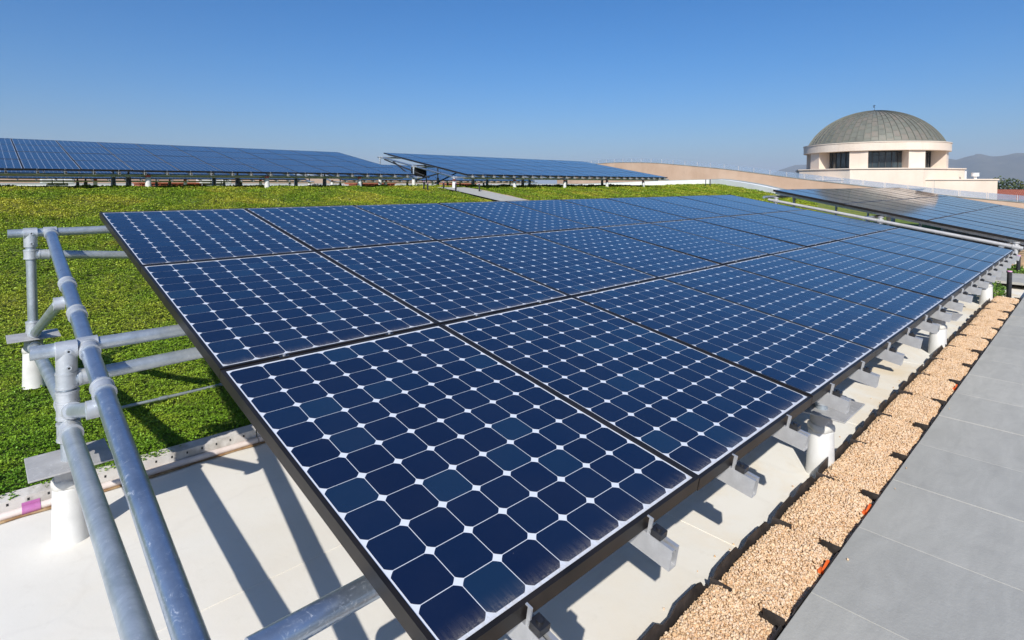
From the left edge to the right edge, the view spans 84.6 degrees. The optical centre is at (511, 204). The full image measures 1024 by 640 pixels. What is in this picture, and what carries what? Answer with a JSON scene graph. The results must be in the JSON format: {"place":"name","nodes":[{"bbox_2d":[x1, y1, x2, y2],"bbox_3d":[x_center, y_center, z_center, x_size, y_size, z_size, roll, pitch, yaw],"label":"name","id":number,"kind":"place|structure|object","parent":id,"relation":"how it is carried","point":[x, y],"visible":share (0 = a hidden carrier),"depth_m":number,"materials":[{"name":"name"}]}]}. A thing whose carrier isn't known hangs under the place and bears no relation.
{"place":"outdoors","nodes":[
{"label":"outdoors","id":0,"kind":"place"},
{"bbox_2d":[40,179,74,185],"bbox_3d":[-21.835,-0.952,27.020,1.225,0.580,1.000,-2,3,-43],"label":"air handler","id":1,"kind":"object","parent":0,"point":[57,183],"visible":0.49,"depth_m":26.69,"materials":[{"name":"white metal"}]},
{"bbox_2d":[132,182,202,185],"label":"brick block","id":2,"kind":"structure","parent":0,"point":[159,183],"depth_m":30.02,"materials":[{"name":"brick"}]},
{"bbox_2d":[196,180,230,185],"bbox_3d":[-16.831,-1.123,31.767,1.568,0.580,1.000,-2,3,-43],"label":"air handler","id":3,"kind":"object","parent":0,"point":[210,183],"visible":0.38,"depth_m":31.38,"materials":[{"name":"white metal"}]},
{"bbox_2d":[0,185,947,494],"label":"grass","id":4,"kind":"structure","parent":0,"point":[158,307],"depth_m":6.08,"materials":[{"name":"plant"}]},
{"bbox_2d":[0,170,313,185],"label":"support frame","id":5,"kind":"object","parent":4,"relation":"on","point":[94,180],"visible":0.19,"depth_m":22.67,"materials":[{"name":"metal"}]},
{"bbox_2d":[0,138,421,187],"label":"solar array","id":6,"kind":"object","parent":4,"relation":"on","point":[36,155],"visible":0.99,"depth_m":17.06,"materials":[{"name":"glass"}]},
{"bbox_2d":[345,183,395,185],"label":"brick block","id":7,"kind":"structure","parent":4,"relation":"on","point":[354,184],"depth_m":39.04,"materials":[{"name":"brick"}]},
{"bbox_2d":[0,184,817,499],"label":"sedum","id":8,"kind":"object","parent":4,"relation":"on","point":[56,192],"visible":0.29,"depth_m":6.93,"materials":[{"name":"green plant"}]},
{"bbox_2d":[289,165,537,185],"bbox_3d":[-5.535,-1.756,35.082,14.938,1.542,6.044,-2,3,-43],"label":"support frame","id":9,"kind":"object","parent":4,"relation":"on","point":[432,179],"visible":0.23,"depth_m":33.45,"materials":[{"name":"metal"}]},
{"bbox_2d":[439,183,476,185],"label":"brick block","id":10,"kind":"structure","parent":4,"relation":"on","point":[445,184],"depth_m":44.95,"materials":[{"name":"brick"}]},
{"bbox_2d":[438,187,524,200],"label":"path","id":11,"kind":"structure","parent":4,"relation":"on","point":[492,195],"depth_m":19.28,"materials":[{"name":"grey concrete"}]},
{"bbox_2d":[377,153,668,188],"bbox_3d":[1.325,-1.611,27.668,14.938,1.570,6.044,-2,3,-43],"label":"solar array","id":12,"kind":"object","parent":4,"relation":"on","point":[492,168],"visible":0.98,"depth_m":25.40,"materials":[{"name":"glass"}]},
{"bbox_2d":[0,229,1023,639],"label":"roof deck","id":13,"kind":"structure","parent":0,"point":[230,515],"depth_m":2.46,"materials":[{"name":"white concrete"}]},
{"bbox_2d":[0,424,257,520],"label":"edge trim","id":14,"kind":"structure","parent":13,"relation":"on","point":[30,499],"depth_m":3.17,"materials":[{"name":"grey metal"}]},
{"bbox_2d":[0,441,264,523],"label":"dirt line","id":15,"kind":"object","parent":13,"relation":"on","point":[118,486],"visible":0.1,"depth_m":3.16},
{"bbox_2d":[257,432,263,441],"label":"edge trim","id":16,"kind":"structure","parent":13,"relation":"on","point":[260,439],"depth_m":3.53,"materials":[{"name":"grey metal"}]},
{"bbox_2d":[6,195,1023,639],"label":"solar array","id":17,"kind":"object","parent":13,"relation":"on","point":[486,421],"visible":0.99,"depth_m":2.67,"materials":[{"name":"glass"}]},
{"bbox_2d":[78,383,222,418],"bbox_3d":[-1.528,1.317,4.787,3.450,0.033,0.031,-2,3,-44],"label":"conduit","id":18,"kind":"object","parent":17,"relation":"attached to","point":[161,398],"visible":0.26,"depth_m":3.93,"materials":[{"name":"metal"}]},
{"bbox_2d":[95,325,960,639],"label":"membrane laps","id":19,"kind":"object","parent":13,"relation":"on","point":[251,577],"depth_m":2.41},
{"bbox_2d":[641,582,784,639],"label":"gravel tray","id":20,"kind":"object","parent":13,"relation":"on","point":[700,611],"visible":1,"depth_m":1.98,"materials":[{"name":"gravel"}]},
{"bbox_2d":[709,521,840,626],"bbox_3d":[1.074,1.483,2.266,0.585,0.122,0.307,-2,3,-43],"label":"gravel tray","id":21,"kind":"object","parent":13,"relation":"on","point":[780,570],"visible":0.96,"depth_m":2.24,"materials":[{"name":"gravel"}]},
{"bbox_2d":[663,317,967,609],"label":"stray gravel","id":22,"kind":"structure","parent":13,"relation":"on","point":[793,486],"depth_m":2.53,"materials":[{"name":"beige gravel"}]},
{"bbox_2d":[771,476,879,549],"bbox_3d":[1.494,1.468,2.660,0.588,0.119,0.307,-2,3,-43],"label":"gravel tray","id":23,"kind":"object","parent":13,"relation":"on","point":[830,510],"visible":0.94,"depth_m":2.63,"materials":[{"name":"gravel"}]},
{"bbox_2d":[815,441,907,495],"bbox_3d":[1.909,1.453,3.055,0.584,0.122,0.307,-2,3,-43],"label":"gravel tray","id":24,"kind":"object","parent":13,"relation":"on","point":[859,466],"visible":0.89,"depth_m":3.03,"materials":[{"name":"gravel"}]},
{"bbox_2d":[850,413,928,456],"bbox_3d":[2.323,1.441,3.451,0.583,0.119,0.307,-2,3,-44],"label":"gravel tray","id":25,"kind":"object","parent":13,"relation":"on","point":[886,433],"visible":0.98,"depth_m":3.44,"materials":[{"name":"gravel"}]},
{"bbox_2d":[777,297,1023,639],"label":"walkway","id":26,"kind":"structure","parent":13,"relation":"on","point":[933,548],"depth_m":2.39,"materials":[{"name":"grey concrete"}]},
{"bbox_2d":[876,392,945,427],"bbox_3d":[2.739,1.425,3.849,0.585,0.123,0.307,-2,3,-44],"label":"gravel tray","id":27,"kind":"object","parent":13,"relation":"on","point":[909,408],"visible":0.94,"depth_m":3.83,"materials":[{"name":"gravel"}]},
{"bbox_2d":[898,373,960,403],"bbox_3d":[3.158,1.410,4.245,0.588,0.120,0.307,-2,3,-44],"label":"gravel tray","id":28,"kind":"object","parent":13,"relation":"on","point":[927,386],"visible":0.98,"depth_m":4.21,"materials":[{"name":"gravel"}]},
{"bbox_2d":[916,358,973,382],"bbox_3d":[3.577,1.397,4.636,0.584,0.122,0.307,-2,3,-43],"label":"gravel tray","id":29,"kind":"object","parent":13,"relation":"on","point":[946,370],"visible":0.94,"depth_m":4.62,"materials":[{"name":"gravel"}]},
{"bbox_2d":[931,345,982,364],"bbox_3d":[3.989,1.384,5.037,0.583,0.119,0.307,-2,3,-44],"label":"gravel tray","id":30,"kind":"object","parent":13,"relation":"on","point":[956,355],"visible":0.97,"depth_m":5.02,"materials":[{"name":"gravel"}]},
{"bbox_2d":[945,334,991,352],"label":"gravel tray","id":31,"kind":"object","parent":13,"relation":"on","point":[970,343],"visible":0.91,"depth_m":5.43,"materials":[{"name":"gravel"}]},
{"bbox_2d":[956,324,999,339],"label":"gravel tray","id":32,"kind":"object","parent":13,"relation":"on","point":[977,331],"visible":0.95,"depth_m":5.80,"materials":[{"name":"gravel"}]},
{"bbox_2d":[935,230,1023,265],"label":"gravel bed","id":33,"kind":"object","parent":13,"relation":"on","point":[1021,253],"depth_m":15.69,"materials":[{"name":"beige gravel"}]},
{"bbox_2d":[763,188,1023,263],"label":"solar array","id":34,"kind":"object","parent":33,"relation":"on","point":[944,213],"visible":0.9,"depth_m":13.23,"materials":[{"name":"glass"}]},
{"bbox_2d":[1006,264,1023,273],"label":"herb clump","id":35,"kind":"object","parent":33,"relation":"on","point":[1013,269],"visible":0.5,"depth_m":9.65,"materials":[{"name":"green plant"}]},
{"bbox_2d":[1016,255,1020,273],"bbox_3d":[8.662,1.066,9.625,0.057,0.392,0.058,-2,3,-43],"label":"marker post","id":36,"kind":"object","parent":33,"relation":"on","point":[1018,265],"visible":0.55,"depth_m":9.60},
{"bbox_2d":[965,316,1006,328],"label":"gravel tray","id":37,"kind":"object","parent":13,"relation":"on","point":[981,321],"visible":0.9,"depth_m":6.21,"materials":[{"name":"gravel"}]},
{"bbox_2d":[978,281,1005,296],"bbox_3d":[6.800,1.210,7.976,0.980,0.242,0.401,-2,3,-43],"label":"herb clump","id":38,"kind":"object","parent":13,"relation":"on","point":[997,289],"visible":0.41,"depth_m":7.85,"materials":[{"name":"green plant"}]},
{"bbox_2d":[973,308,1011,319],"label":"gravel tray","id":39,"kind":"object","parent":13,"relation":"on","point":[992,314],"visible":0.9,"depth_m":6.61,"materials":[{"name":"gravel"}]},
{"bbox_2d":[981,301,1017,312],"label":"gravel tray","id":40,"kind":"object","parent":13,"relation":"on","point":[1001,307],"visible":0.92,"depth_m":7.00,"materials":[{"name":"gravel"}]},
{"bbox_2d":[988,296,1021,303],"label":"gravel tray","id":41,"kind":"object","parent":13,"relation":"on","point":[1003,299],"visible":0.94,"depth_m":7.38,"materials":[{"name":"gravel"}]},
{"bbox_2d":[1006,271,1011,297],"bbox_3d":[6.819,1.120,7.718,0.057,0.422,0.058,-2,3,-43],"label":"marker post","id":42,"kind":"object","parent":13,"relation":"on","point":[1009,286],"visible":0.79,"depth_m":7.70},
{"bbox_2d":[0,0,1023,183],"label":"sky","id":43,"kind":"structure","parent":0,"point":[748,85],"materials":[{"name":"blue"}]},
{"bbox_2d":[772,165,806,176],"bbox_3d":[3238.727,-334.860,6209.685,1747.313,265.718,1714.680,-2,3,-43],"label":"distant hills","id":44,"kind":"structure","parent":0,"point":[790,171],"depth_m":6587.83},
{"bbox_2d":[815,179,998,198],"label":"annex building","id":45,"kind":"structure","parent":0,"point":[977,188],"depth_m":51.24,"materials":[{"name":"beige stone"}]},
{"bbox_2d":[795,105,966,188],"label":"rotunda","id":46,"kind":"structure","parent":45,"relation":"on","point":[888,148],"depth_m":55.16,"materials":[{"name":"beige stone"}]},
{"bbox_2d":[831,152,846,168],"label":"window frame","id":47,"kind":"structure","parent":46,"relation":"in","point":[835,153],"depth_m":58.17,"materials":[{"name":"black metal"}]},
{"bbox_2d":[829,150,930,169],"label":"window glass","id":48,"kind":"structure","parent":46,"relation":"in","point":[876,159],"depth_m":55.54,"materials":[{"name":"black glass"}]},
{"bbox_2d":[871,151,899,167],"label":"window frame","id":49,"kind":"structure","parent":46,"relation":"in","point":[872,152],"depth_m":55.13,"materials":[{"name":"black metal"}]},
{"bbox_2d":[925,151,930,167],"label":"window frame","id":50,"kind":"structure","parent":46,"relation":"in","point":[927,152],"depth_m":55.52,"materials":[{"name":"black metal"}]},
{"bbox_2d":[971,173,978,178],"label":"roof vent","id":51,"kind":"object","parent":45,"relation":"on","point":[975,175],"visible":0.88,"depth_m":52.90,"materials":[{"name":"white metal"}]},
{"bbox_2d":[948,153,1023,186],"bbox_3d":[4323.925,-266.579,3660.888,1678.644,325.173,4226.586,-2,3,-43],"label":"hills","id":52,"kind":"structure","parent":0,"point":[1011,166],"depth_m":4554.70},
{"bbox_2d":[978,272,1023,285],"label":"cross path","id":53,"kind":"structure","parent":0,"point":[1017,279],"depth_m":8.92,"materials":[{"name":"grey concrete"}]},
{"bbox_2d":[993,176,1023,188],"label":"broadleaf tree","id":54,"kind":"object","parent":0,"point":[1013,183],"visible":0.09,"depth_m":93.33,"materials":[{"name":"green plant"}]},
{"bbox_2d":[997,189,1023,201],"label":"tiled building","id":55,"kind":"structure","parent":0,"point":[1008,194],"depth_m":69.49,"materials":[{"name":"red stone"}]},
{"bbox_2d":[1017,181,1023,188],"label":"broadleaf tree","id":56,"kind":"object","parent":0,"point":[1021,185],"visible":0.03,"depth_m":90.34,"materials":[{"name":"green plant"}]},
{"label":"roof ledge","id":57,"kind":"structure","parent":0,"visible":0},
{"bbox_2d":[0,179,520,183],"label":"parapet wall","id":58,"kind":"structure","parent":57,"relation":"on","point":[318,180],"depth_m":41.55,"materials":[{"name":"white concrete"}]},
{"bbox_2d":[0,179,781,194],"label":"roof curb","id":59,"kind":"structure","parent":57,"relation":"on","point":[749,185],"depth_m":42.94,"materials":[{"name":"white concrete"}]},
{"bbox_2d":[557,162,1023,208],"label":"parapet wall","id":60,"kind":"structure","parent":57,"relation":"on","point":[678,172],"depth_m":52.84,"materials":[{"name":"beige concrete"}]},
{"bbox_2d":[584,159,1017,200],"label":"glass railing","id":61,"kind":"object","parent":60,"relation":"on","point":[804,177],"visible":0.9,"depth_m":45.83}
]}

